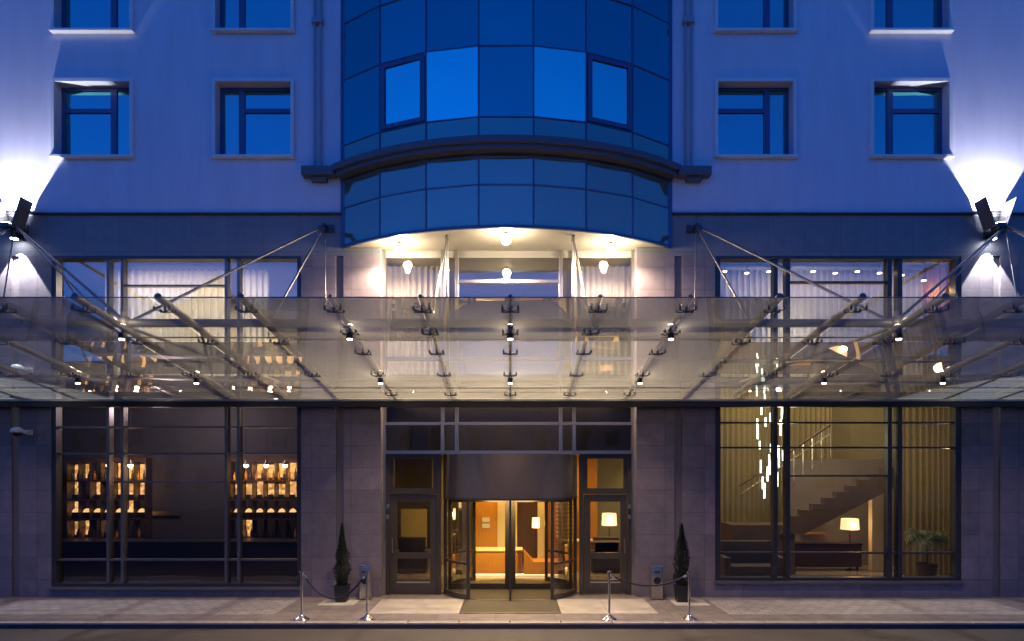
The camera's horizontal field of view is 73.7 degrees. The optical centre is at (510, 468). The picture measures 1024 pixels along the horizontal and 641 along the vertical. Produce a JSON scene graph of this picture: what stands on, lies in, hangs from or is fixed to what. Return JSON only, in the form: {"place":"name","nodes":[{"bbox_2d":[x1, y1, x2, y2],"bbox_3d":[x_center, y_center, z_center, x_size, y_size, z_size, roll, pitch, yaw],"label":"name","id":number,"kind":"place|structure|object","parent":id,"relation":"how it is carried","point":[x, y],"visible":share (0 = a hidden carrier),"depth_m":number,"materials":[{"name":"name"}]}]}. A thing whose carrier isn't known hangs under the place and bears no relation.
{"place":"outdoors","nodes":[
{"label":"outdoors","id":0,"kind":"place"},
{"bbox_2d":[82,508,88,517],"bbox_3d":[-12.123,1.270,19.560,0.180,0.280,0.160,0,0,0],"label":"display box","id":1,"kind":"object","parent":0,"point":[85,512],"visible":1,"depth_m":19.48,"materials":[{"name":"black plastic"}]},
{"bbox_2d":[93,508,99,517],"bbox_3d":[-11.809,1.270,19.560,0.180,0.280,0.160,0,0,0],"label":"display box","id":2,"kind":"object","parent":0,"point":[96,512],"visible":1,"depth_m":19.48,"materials":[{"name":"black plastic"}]},
{"bbox_2d":[245,508,251,517],"bbox_3d":[-7.490,1.270,19.560,0.180,0.280,0.160,0,0,0],"label":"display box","id":3,"kind":"object","parent":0,"point":[248,512],"visible":0.9,"depth_m":19.48,"materials":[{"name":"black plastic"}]},
{"bbox_2d":[256,508,262,517],"bbox_3d":[-7.175,1.270,19.560,0.180,0.280,0.160,0,0,0],"label":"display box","id":4,"kind":"object","parent":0,"point":[259,512],"visible":0.9,"depth_m":19.48,"materials":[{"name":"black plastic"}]},
{"bbox_2d":[267,508,273,517],"bbox_3d":[-6.860,1.270,19.560,0.180,0.280,0.160,0,0,0],"label":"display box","id":5,"kind":"object","parent":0,"point":[270,512],"visible":0.9,"depth_m":19.48,"materials":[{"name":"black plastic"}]},
{"bbox_2d":[278,508,284,517],"bbox_3d":[-6.545,1.270,19.560,0.180,0.280,0.160,0,0,0],"label":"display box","id":6,"kind":"object","parent":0,"point":[281,512],"visible":0.9,"depth_m":19.48,"materials":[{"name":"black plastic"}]},
{"bbox_2d":[278,494,284,498],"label":"display box","id":7,"kind":"object","parent":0,"point":[281,496],"visible":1,"depth_m":19.46,"materials":[{"name":"black plastic"}]},
{"bbox_2d":[289,494,295,498],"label":"display box","id":8,"kind":"object","parent":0,"point":[292,496],"visible":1,"depth_m":19.46,"materials":[{"name":"black plastic"}]},
{"bbox_2d":[0,629,1023,640],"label":"road","id":9,"kind":"structure","parent":0,"point":[511,634],"depth_m":12.77,"materials":[{"name":"grey asphalt"}]},
{"bbox_2d":[0,593,1023,622],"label":"pavement","id":10,"kind":"structure","parent":0,"point":[665,608],"depth_m":13.98,"materials":[{"name":"grey stone"}]},
{"bbox_2d":[294,571,308,620],"bbox_3d":[-4.150,2.514,13.580,0.300,0.965,0.300,0,0,0],"label":"rope stanchion","id":11,"kind":"object","parent":10,"relation":"on","point":[301,617],"visible":1,"depth_m":13.56,"materials":[{"name":"silver metal"}]},
{"bbox_2d":[303,575,364,599],"bbox_3d":[-3.500,2.353,13.580,1.240,0.492,0.046,0,0,0],"label":"barrier rope","id":12,"kind":"object","parent":11,"relation":"hanging from","point":[321,594],"visible":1,"depth_m":13.56,"materials":[{"name":"black"}]},
{"bbox_2d":[359,564,372,598],"bbox_3d":[-3.327,2.595,15.745,0.270,0.790,0.240,0,0,0],"label":"ashtray bin","id":13,"kind":"object","parent":10,"relation":"on","point":[365,567],"visible":0.76,"depth_m":15.64,"materials":[{"name":"silver metal"}]},
{"bbox_2d":[359,571,374,620],"bbox_3d":[-2.850,2.514,13.580,0.300,0.965,0.300,0,0,0],"label":"rope stanchion","id":14,"kind":"object","parent":10,"relation":"on","point":[367,617],"visible":1,"depth_m":13.56,"materials":[{"name":"silver metal"}]},
{"bbox_2d":[459,600,560,613],"bbox_3d":[0.000,2.990,14.860,2.120,0.020,1.440,0,0,0],"label":"door mat","id":15,"kind":"object","parent":10,"relation":"on","point":[510,607],"depth_m":14.71,"materials":[{"name":"grey fabric"}]},
{"bbox_2d":[0,0,1023,596],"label":"hotel building","id":16,"kind":"structure","parent":10,"relation":"on","point":[886,136],"depth_m":16.00,"materials":[{"name":"paint"}]},
{"bbox_2d":[0,197,32,240],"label":"wall floodlight","id":17,"kind":"object","parent":16,"relation":"attached to","point":[22,213],"depth_m":15.74,"materials":[{"name":"black metal"}]},
{"bbox_2d":[10,427,32,436],"bbox_3d":[-11.319,-0.857,15.818,0.267,0.225,0.451,0,0,41],"label":"security camera","id":18,"kind":"object","parent":16,"relation":"attached to","point":[17,431],"visible":1,"depth_m":15.70,"materials":[{"name":"white plastic"}]},
{"bbox_2d":[11,364,32,372],"bbox_3d":[-11.319,-2.308,15.818,0.267,0.225,0.451,0,0,41],"label":"security camera","id":19,"kind":"object","parent":16,"relation":"attached to","point":[22,368],"visible":0.71,"depth_m":15.76,"materials":[{"name":"white plastic"}]},
{"bbox_2d":[48,78,134,158],"bbox_3d":[-9.770,-8.195,16.075,1.940,1.860,0.410,0,0,0],"label":"window","id":20,"kind":"structure","parent":16,"relation":"in","point":[97,123],"depth_m":16.23,"materials":[{"name":"blue glass"}]},
{"bbox_2d":[48,0,134,33],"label":"window","id":21,"kind":"structure","parent":16,"relation":"in","point":[77,16],"depth_m":16.23,"materials":[{"name":"blue glass"}]},
{"bbox_2d":[66,458,151,538],"bbox_3d":[-11.494,1.330,19.575,2.280,3.300,0.350,0,0,0],"label":"shelf unit","id":22,"kind":"object","parent":16,"relation":"on","point":[96,487],"visible":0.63,"depth_m":19.53,"materials":[{"name":"brown wood"}]},
{"bbox_2d":[71,508,77,517],"bbox_3d":[-12.437,1.270,19.560,0.180,0.280,0.160,0,0,0],"label":"display box","id":23,"kind":"object","parent":22,"relation":"on","point":[74,512],"visible":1,"depth_m":19.48,"materials":[{"name":"beige plastic"}]},
{"bbox_2d":[81,528,84,537],"bbox_3d":[-12.216,1.821,19.520,0.076,0.278,0.076,0,0,0],"label":"bottle","id":24,"kind":"object","parent":22,"relation":"on","point":[82,534],"visible":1,"depth_m":19.50,"materials":[{"name":"brown glass"}]},
{"bbox_2d":[115,508,120,517],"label":"display box","id":25,"kind":"object","parent":22,"relation":"on","point":[118,513],"visible":0.58,"depth_m":19.48,"materials":[{"name":"black plastic"}]},
{"bbox_2d":[128,508,132,517],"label":"display box","id":26,"kind":"object","parent":22,"relation":"on","point":[130,512],"visible":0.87,"depth_m":19.48,"materials":[{"name":"black plastic"}]},
{"bbox_2d":[137,508,143,517],"bbox_3d":[-10.552,1.270,19.560,0.180,0.280,0.160,0,0,0],"label":"display box","id":27,"kind":"object","parent":22,"relation":"on","point":[140,512],"visible":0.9,"depth_m":19.48,"materials":[{"name":"black plastic"}]},
{"bbox_2d":[128,407,133,467],"bbox_3d":[-10.597,-1.008,19.050,0.160,1.945,0.160,0,0,0],"label":"pendant lamp","id":28,"kind":"object","parent":16,"relation":"hanging from","point":[130,464],"visible":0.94,"depth_m":19.05,"materials":[{"name":"white glass"}]},
{"bbox_2d":[105,269,224,375],"bbox_3d":[-8.482,-3.575,16.800,3.021,2.650,0.124,0,0,0],"label":"curtain","id":29,"kind":"object","parent":16,"relation":"hanging from","point":[203,308],"visible":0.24,"depth_m":16.80,"materials":[{"name":"white fabric"}]},
{"bbox_2d":[152,511,179,515],"bbox_3d":[-10.302,1.320,20.245,1.000,0.120,0.090,0,0,0],"label":"shelf","id":30,"kind":"object","parent":16,"relation":"attached to","point":[165,513],"visible":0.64,"depth_m":20.20,"materials":[{"name":"brown wood"}]},
{"bbox_2d":[52,256,300,586],"bbox_3d":[-7.830,-1.110,16.130,5.860,7.780,0.220,0,0,0],"label":"window","id":31,"kind":"structure","parent":16,"relation":"in","point":[57,559],"depth_m":16.07,"materials":[{"name":"metal"}]},
{"bbox_2d":[62,539,296,580],"bbox_3d":[-9.000,2.450,18.450,8.200,1.060,0.700,0,0,0],"label":"bar counter","id":32,"kind":"object","parent":16,"relation":"on","point":[183,570],"visible":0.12,"depth_m":18.20,"materials":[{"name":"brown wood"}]},
{"bbox_2d":[210,78,294,158],"bbox_3d":[-6.010,-8.195,16.075,1.940,1.860,0.410,0,0,0],"label":"window","id":33,"kind":"structure","parent":16,"relation":"in","point":[256,123],"depth_m":16.23,"materials":[{"name":"white glass"}]},
{"bbox_2d":[210,0,294,33],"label":"window","id":34,"kind":"structure","parent":16,"relation":"in","point":[236,16],"depth_m":16.23,"materials":[{"name":"blue glass"}]},
{"bbox_2d":[243,270,268,375],"bbox_3d":[-6.285,-3.575,16.798,0.739,2.650,0.071,0,0,0],"label":"curtain","id":35,"kind":"object","parent":16,"relation":"hanging from","point":[255,283],"visible":0.3,"depth_m":16.80,"materials":[{"name":"white fabric"}]},
{"bbox_2d":[230,458,296,538],"bbox_3d":[-6.702,1.330,19.575,2.600,3.300,0.350,0,0,0],"label":"shelf unit","id":36,"kind":"object","parent":16,"relation":"on","point":[265,488],"visible":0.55,"depth_m":19.54,"materials":[{"name":"brown wood"}]},
{"bbox_2d":[245,494,251,498],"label":"display box","id":37,"kind":"object","parent":36,"relation":"on","point":[248,496],"visible":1,"depth_m":19.46,"materials":[{"name":"black plastic"}]},
{"bbox_2d":[256,494,262,498],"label":"display box","id":38,"kind":"object","parent":36,"relation":"on","point":[259,496],"visible":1,"depth_m":19.46,"materials":[{"name":"black plastic"}]},
{"bbox_2d":[267,494,273,498],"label":"display box","id":39,"kind":"object","parent":36,"relation":"on","point":[270,496],"visible":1,"depth_m":19.46,"materials":[{"name":"black plastic"}]},
{"bbox_2d":[289,508,295,517],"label":"display box","id":40,"kind":"object","parent":36,"relation":"on","point":[292,512],"visible":0.9,"depth_m":19.48,"materials":[{"name":"black plastic"}]},
{"bbox_2d":[395,243,403,254],"bbox_3d":[-2.550,-5.070,15.720,0.220,0.260,0.220,0,0,0],"label":"soffit floodlight","id":41,"kind":"object","parent":16,"relation":"attached to","point":[399,248],"visible":1,"depth_m":15.65,"materials":[{"name":"white glass"}]},
{"bbox_2d":[397,537,429,569],"bbox_3d":[-2.871,2.450,19.850,1.040,0.900,0.700,0,0,0],"label":"armchair","id":42,"kind":"object","parent":16,"relation":"on","point":[412,544],"visible":0.64,"depth_m":20.00,"materials":[{"name":"fabric"}]},
{"bbox_2d":[386,454,440,594],"bbox_3d":[-2.312,1.321,16.318,1.316,3.358,0.204,0,0,0],"label":"side door","id":43,"kind":"structure","parent":16,"relation":"in","point":[394,495],"depth_m":16.30,"materials":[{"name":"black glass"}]},
{"bbox_2d":[387,266,440,373],"bbox_3d":[-2.398,-3.625,16.852,1.500,2.750,0.122,0,0,0],"label":"curtain","id":44,"kind":"object","parent":16,"relation":"hanging from","point":[409,281],"visible":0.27,"depth_m":16.85,"materials":[{"name":"white fabric"}]},
{"bbox_2d":[401,509,426,538],"bbox_3d":[-3.009,1.824,21.340,0.799,1.145,0.080,0,0,0],"label":"wall picture","id":45,"kind":"object","parent":16,"relation":"attached to","point":[413,522],"depth_m":21.30},
{"bbox_2d":[476,502,504,546],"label":"oak wall panel","id":46,"kind":"structure","parent":16,"relation":"attached to","point":[490,524],"depth_m":21.00,"materials":[{"name":"beige"}]},
{"bbox_2d":[501,232,510,244],"bbox_3d":[-0.090,-5.070,15.030,0.220,0.260,0.220,0,0,0],"label":"soffit floodlight","id":47,"kind":"object","parent":16,"relation":"attached to","point":[506,239],"visible":1,"depth_m":14.96,"materials":[{"name":"silver metal"}]},
{"bbox_2d":[382,250,634,594],"bbox_3d":[-0.040,-1.100,16.345,6.000,8.200,0.230,0,0,0],"label":"window","id":48,"kind":"structure","parent":16,"relation":"in","point":[458,282],"depth_m":16.24,"materials":[{"name":"black metal"}]},
{"bbox_2d":[443,453,577,600],"bbox_3d":[0.000,1.326,16.909,3.307,3.348,3.262,0,0,0],"label":"revolving door","id":49,"kind":"structure","parent":16,"relation":"on","point":[510,480],"depth_m":15.96,"materials":[{"name":"metal"}]},
{"bbox_2d":[0,223,1023,406],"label":"glass canopy","id":50,"kind":"object","parent":16,"relation":"attached to","point":[310,333],"visible":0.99,"depth_m":12.43,"materials":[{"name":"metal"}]},
{"bbox_2d":[75,378,80,383],"bbox_3d":[-8.900,-1.815,14.050,0.110,0.128,0.107,0,0,0],"label":"canopy spotlight","id":51,"kind":"object","parent":50,"relation":"attached to","point":[77,380],"visible":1,"depth_m":14.01,"materials":[{"name":"metal"}]},
{"bbox_2d":[118,332,124,339],"bbox_3d":[-6.460,-2.209,11.350,0.110,0.128,0.107,0,0,0],"label":"canopy spotlight","id":52,"kind":"object","parent":50,"relation":"attached to","point":[121,335],"visible":1,"depth_m":11.31,"materials":[{"name":"metal"}]},
{"bbox_2d":[193,378,198,383],"bbox_3d":[-6.460,-1.815,14.050,0.110,0.128,0.107,0,0,0],"label":"canopy spotlight","id":53,"kind":"object","parent":50,"relation":"attached to","point":[196,381],"visible":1,"depth_m":14.01,"materials":[{"name":"metal"}]},
{"bbox_2d":[346,332,352,339],"bbox_3d":[-2.670,-2.209,11.350,0.110,0.128,0.107,0,0,0],"label":"canopy spotlight","id":54,"kind":"object","parent":50,"relation":"attached to","point":[349,336],"visible":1,"depth_m":11.31,"materials":[{"name":"metal"}]},
{"bbox_2d":[507,332,513,339],"bbox_3d":[0.000,-2.209,11.350,0.110,0.128,0.107,0,0,0],"label":"canopy spotlight","id":55,"kind":"object","parent":50,"relation":"attached to","point":[510,336],"visible":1,"depth_m":11.31,"materials":[{"name":"metal"}]},
{"bbox_2d":[637,378,642,383],"bbox_3d":[2.670,-1.815,14.050,0.110,0.128,0.107,0,0,0],"label":"canopy spotlight","id":56,"kind":"object","parent":50,"relation":"attached to","point":[639,380],"visible":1,"depth_m":14.01,"materials":[{"name":"metal"}]},
{"bbox_2d":[668,332,673,339],"bbox_3d":[2.670,-2.209,11.350,0.110,0.128,0.107,0,0,0],"label":"canopy spotlight","id":57,"kind":"object","parent":50,"relation":"attached to","point":[670,335],"visible":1,"depth_m":11.31,"materials":[{"name":"metal"}]},
{"bbox_2d":[821,378,826,383],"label":"canopy spotlight","id":58,"kind":"object","parent":50,"relation":"attached to","point":[823,380],"visible":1,"depth_m":14.01,"materials":[{"name":"metal"}]},
{"bbox_2d":[895,332,902,339],"bbox_3d":[6.460,-2.209,11.350,0.110,0.128,0.107,0,0,0],"label":"canopy spotlight","id":59,"kind":"object","parent":50,"relation":"attached to","point":[898,336],"visible":1,"depth_m":11.32,"materials":[{"name":"metal"}]},
{"bbox_2d":[940,378,945,383],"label":"canopy spotlight","id":60,"kind":"object","parent":50,"relation":"attached to","point":[942,380],"visible":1,"depth_m":14.01,"materials":[{"name":"metal"}]},
{"bbox_2d":[476,547,557,574],"bbox_3d":[0.226,2.618,19.350,2.500,0.715,0.840,0,0,0],"label":"reception desk","id":61,"kind":"object","parent":16,"relation":"on","point":[490,560],"visible":0.56,"depth_m":19.05,"materials":[{"name":"brown wood"}]},
{"bbox_2d":[516,502,543,564],"bbox_3d":[0.556,1.914,21.225,1.007,2.132,0.150,0,0,0],"label":"framed door","id":62,"kind":"structure","parent":16,"relation":"attached to","point":[526,512],"depth_m":21.20,"materials":[{"name":"beige wood"}]},
{"bbox_2d":[532,517,539,557],"bbox_3d":[0.757,2.215,20.200,0.240,1.549,0.240,0,0,0],"label":"floor lamp","id":63,"kind":"object","parent":16,"relation":"on","point":[535,522],"visible":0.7,"depth_m":20.14,"materials":[{"name":"fabric"}]},
{"bbox_2d":[556,502,572,537],"bbox_3d":[1.680,1.555,21.050,0.525,1.090,0.300,0,0,0],"label":"slatted rack","id":64,"kind":"object","parent":16,"relation":"in","point":[568,520],"visible":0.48,"depth_m":20.90,"materials":[{"name":"beige"}]},
{"bbox_2d":[568,539,619,570],"bbox_3d":[2.750,2.540,20.250,2.600,0.880,0.600,0,0,0],"label":"service counter","id":65,"kind":"object","parent":16,"relation":"on","point":[593,544],"visible":0.11,"depth_m":20.00,"materials":[{"name":"brown wood"}]},
{"bbox_2d":[576,266,629,373],"bbox_3d":[2.334,-3.625,16.852,1.500,2.750,0.111,0,0,0],"label":"curtain","id":66,"kind":"object","parent":16,"relation":"hanging from","point":[608,281],"visible":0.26,"depth_m":16.85,"materials":[{"name":"white fabric"}]},
{"bbox_2d":[590,537,619,569],"bbox_3d":[2.821,2.450,19.850,1.040,0.900,0.700,0,0,0],"label":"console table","id":67,"kind":"object","parent":16,"relation":"on","point":[605,564],"visible":0.53,"depth_m":19.50,"materials":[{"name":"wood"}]},
{"bbox_2d":[579,454,630,594],"bbox_3d":[2.272,1.321,16.318,1.236,3.358,0.204,0,0,0],"label":"side door","id":68,"kind":"structure","parent":16,"relation":"in","point":[587,585],"depth_m":16.30,"materials":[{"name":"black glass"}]},
{"bbox_2d":[602,513,616,536],"bbox_3d":[2.987,2.165,20.600,0.460,1.651,0.460,0,0,0],"label":"table lamp","id":69,"kind":"object","parent":16,"relation":"on","point":[609,519],"visible":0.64,"depth_m":20.42,"materials":[{"name":"fabric"}]},
{"bbox_2d":[606,243,615,254],"bbox_3d":[2.320,-5.070,15.720,0.220,0.260,0.220,0,0,0],"label":"soffit floodlight","id":70,"kind":"object","parent":16,"relation":"attached to","point":[610,249],"visible":1,"depth_m":15.65,"materials":[{"name":"white glass"}]},
{"bbox_2d":[720,540,782,575],"bbox_3d":[6.424,2.435,18.300,1.642,0.970,0.900,0,0,0],"label":"sofa","id":71,"kind":"object","parent":16,"relation":"on","point":[745,564],"visible":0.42,"depth_m":18.50,"materials":[{"name":"fabric"}]},
{"bbox_2d":[713,78,797,158],"bbox_3d":[5.730,-8.195,16.075,1.940,1.860,0.410,0,0,0],"label":"window","id":72,"kind":"structure","parent":16,"relation":"in","point":[750,123],"depth_m":16.23,"materials":[{"name":"white glass"}]},
{"bbox_2d":[713,0,797,33],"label":"window","id":73,"kind":"structure","parent":16,"relation":"in","point":[730,16],"depth_m":16.23,"materials":[{"name":"blue glass"}]},
{"bbox_2d":[756,388,782,497],"bbox_3d":[7.031,-2.124,18.400,0.873,5.811,0.892,0,0,0],"label":"chandelier","id":74,"kind":"object","parent":16,"relation":"hanging from","point":[769,460],"visible":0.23,"depth_m":18.19,"materials":[{"name":"white glass"}]},
{"bbox_2d":[720,358,831,539],"bbox_3d":[8.222,-1.025,21.600,3.915,7.950,0.125,0,0,0],"label":"curtain","id":75,"kind":"object","parent":16,"relation":"hanging from","point":[738,467],"visible":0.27,"depth_m":21.60,"materials":[{"name":"beige fabric"}]},
{"bbox_2d":[805,532,825,533],"bbox_3d":[9.293,1.800,21.000,0.735,0.400,0.200,0,0,0],"label":"wall shelf","id":76,"kind":"object","parent":16,"relation":"attached to","point":[815,533],"depth_m":20.90,"materials":[{"name":"brown wood"}]},
{"bbox_2d":[724,270,921,376],"bbox_3d":[7.794,-3.600,16.999,4.966,2.700,0.124,0,0,0],"label":"curtain","id":77,"kind":"object","parent":16,"relation":"hanging from","point":[753,283],"visible":0.25,"depth_m":17.00,"materials":[{"name":"white fabric"}]},
{"bbox_2d":[795,542,862,570],"bbox_3d":[9.278,2.585,20.250,2.090,0.810,0.540,0,0,0],"label":"sideboard","id":78,"kind":"object","parent":16,"relation":"on","point":[828,560],"visible":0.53,"depth_m":20.00,"materials":[{"name":"brown wood"}]},
{"bbox_2d":[715,256,960,580],"bbox_3d":[7.690,-1.180,16.130,5.780,7.640,0.220,0,0,0],"label":"window","id":79,"kind":"structure","parent":16,"relation":"in","point":[955,287],"depth_m":16.05,"materials":[{"name":"metal"}]},
{"bbox_2d":[840,518,859,570],"bbox_3d":[10.050,2.229,20.200,0.520,1.521,0.520,0,0,0],"label":"floor lamp","id":80,"kind":"object","parent":16,"relation":"on","point":[849,524],"visible":0.96,"depth_m":20.02,"materials":[{"name":"fabric"}]},
{"bbox_2d":[868,493,883,570],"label":"lobby screen wall","id":81,"kind":"structure","parent":16,"relation":"on","point":[875,527],"depth_m":19.90,"materials":[{"name":"beige"}]},
{"bbox_2d":[869,78,954,158],"bbox_3d":[9.370,-8.195,16.075,1.940,1.860,0.410,0,0,0],"label":"window","id":82,"kind":"structure","parent":16,"relation":"in","point":[905,123],"depth_m":16.23,"materials":[{"name":"white glass"}]},
{"bbox_2d":[869,0,954,33],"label":"window","id":83,"kind":"structure","parent":16,"relation":"in","point":[885,16],"depth_m":16.23,"materials":[{"name":"blue glass"}]},
{"bbox_2d":[902,351,949,575],"bbox_3d":[11.765,-1.025,18.900,2.079,7.950,0.123,0,0,0],"label":"curtain","id":84,"kind":"object","parent":16,"relation":"hanging from","point":[925,489],"visible":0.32,"depth_m":18.90,"materials":[{"name":"beige fabric"}]},
{"bbox_2d":[902,528,949,575],"bbox_3d":[10.754,2.260,17.610,1.542,1.460,1.133,0,0,0],"label":"potted palm","id":85,"kind":"object","parent":16,"relation":"on","point":[926,568],"visible":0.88,"depth_m":17.44,"materials":[{"name":"green plant"}]},
{"bbox_2d":[922,267,949,350],"bbox_3d":[10.584,-3.925,16.748,0.972,2.050,0.090,0,0,0],"label":"curtain","id":86,"kind":"object","parent":16,"relation":"hanging from","point":[933,276],"visible":0.36,"depth_m":16.76,"materials":[{"name":"white fabric"}]},
{"bbox_2d":[974,197,1017,240],"bbox_3d":[11.186,-5.764,15.740,0.740,0.872,0.480,0,0,0],"label":"wall floodlight","id":87,"kind":"object","parent":16,"relation":"attached to","point":[985,214],"depth_m":15.71,"materials":[{"name":"black metal"}]},
{"bbox_2d":[0,600,1023,614],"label":"paving band","id":88,"kind":"object","parent":10,"relation":"on","point":[729,607],"visible":1,"depth_m":14.77,"materials":[{"name":"stone"}]},
{"bbox_2d":[317,599,710,613],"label":"pale slabs","id":89,"kind":"structure","parent":10,"relation":"on","point":[453,606],"depth_m":14.98,"materials":[{"name":"stone"}]},
{"bbox_2d":[332,523,350,601],"bbox_3d":[-3.825,2.101,15.443,0.449,1.798,0.460,0,0,0],"label":"potted cypress","id":90,"kind":"object","parent":89,"relation":"on","point":[341,587],"visible":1,"depth_m":15.37,"materials":[{"name":"green plant"}]},
{"bbox_2d":[673,522,691,601],"bbox_3d":[3.881,2.102,15.459,0.435,1.796,0.436,0,0,0],"label":"potted cypress","id":91,"kind":"object","parent":89,"relation":"on","point":[681,588],"visible":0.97,"depth_m":15.37,"materials":[{"name":"green plant"}]},
{"bbox_2d":[602,571,616,620],"bbox_3d":[1.970,2.514,13.580,0.300,0.965,0.300,0,0,0],"label":"rope stanchion","id":92,"kind":"object","parent":10,"relation":"on","point":[609,617],"visible":1,"depth_m":13.56,"materials":[{"name":"silver metal"}]},
{"bbox_2d":[649,564,662,598],"bbox_3d":[3.367,2.595,15.745,0.270,0.790,0.240,0,0,0],"label":"ashtray bin","id":93,"kind":"object","parent":10,"relation":"on","point":[656,576],"visible":0.97,"depth_m":15.64,"materials":[{"name":"silver metal"}]},
{"bbox_2d":[682,571,696,620],"bbox_3d":[3.560,2.514,13.580,0.300,0.965,0.300,0,0,0],"label":"rope stanchion","id":94,"kind":"object","parent":10,"relation":"on","point":[688,617],"visible":1,"depth_m":13.56,"materials":[{"name":"silver metal"}]},
{"bbox_2d":[611,575,686,586],"bbox_3d":[2.765,2.219,13.580,1.512,0.240,0.046,0,0,0],"label":"barrier rope","id":95,"kind":"object","parent":94,"relation":"hanging from","point":[684,576],"visible":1,"depth_m":13.56,"materials":[{"name":"black"}]},
{"bbox_2d":[721,424,893,573],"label":"staircase","id":96,"kind":"structure","parent":0,"point":[835,505],"depth_m":19.20,"materials":[{"name":"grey wood"}]},
{"label":"ground","id":97,"kind":"structure","parent":0,"visible":0},
{"bbox_2d":[0,623,1023,628],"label":"kerb face","id":98,"kind":"object","parent":97,"relation":"on","point":[458,626],"visible":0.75,"depth_m":13.28},
{"bbox_2d":[0,621,1023,624],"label":"kerb","id":99,"kind":"structure","parent":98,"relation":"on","point":[512,622],"depth_m":13.31,"materials":[{"name":"stone"}]}
]}

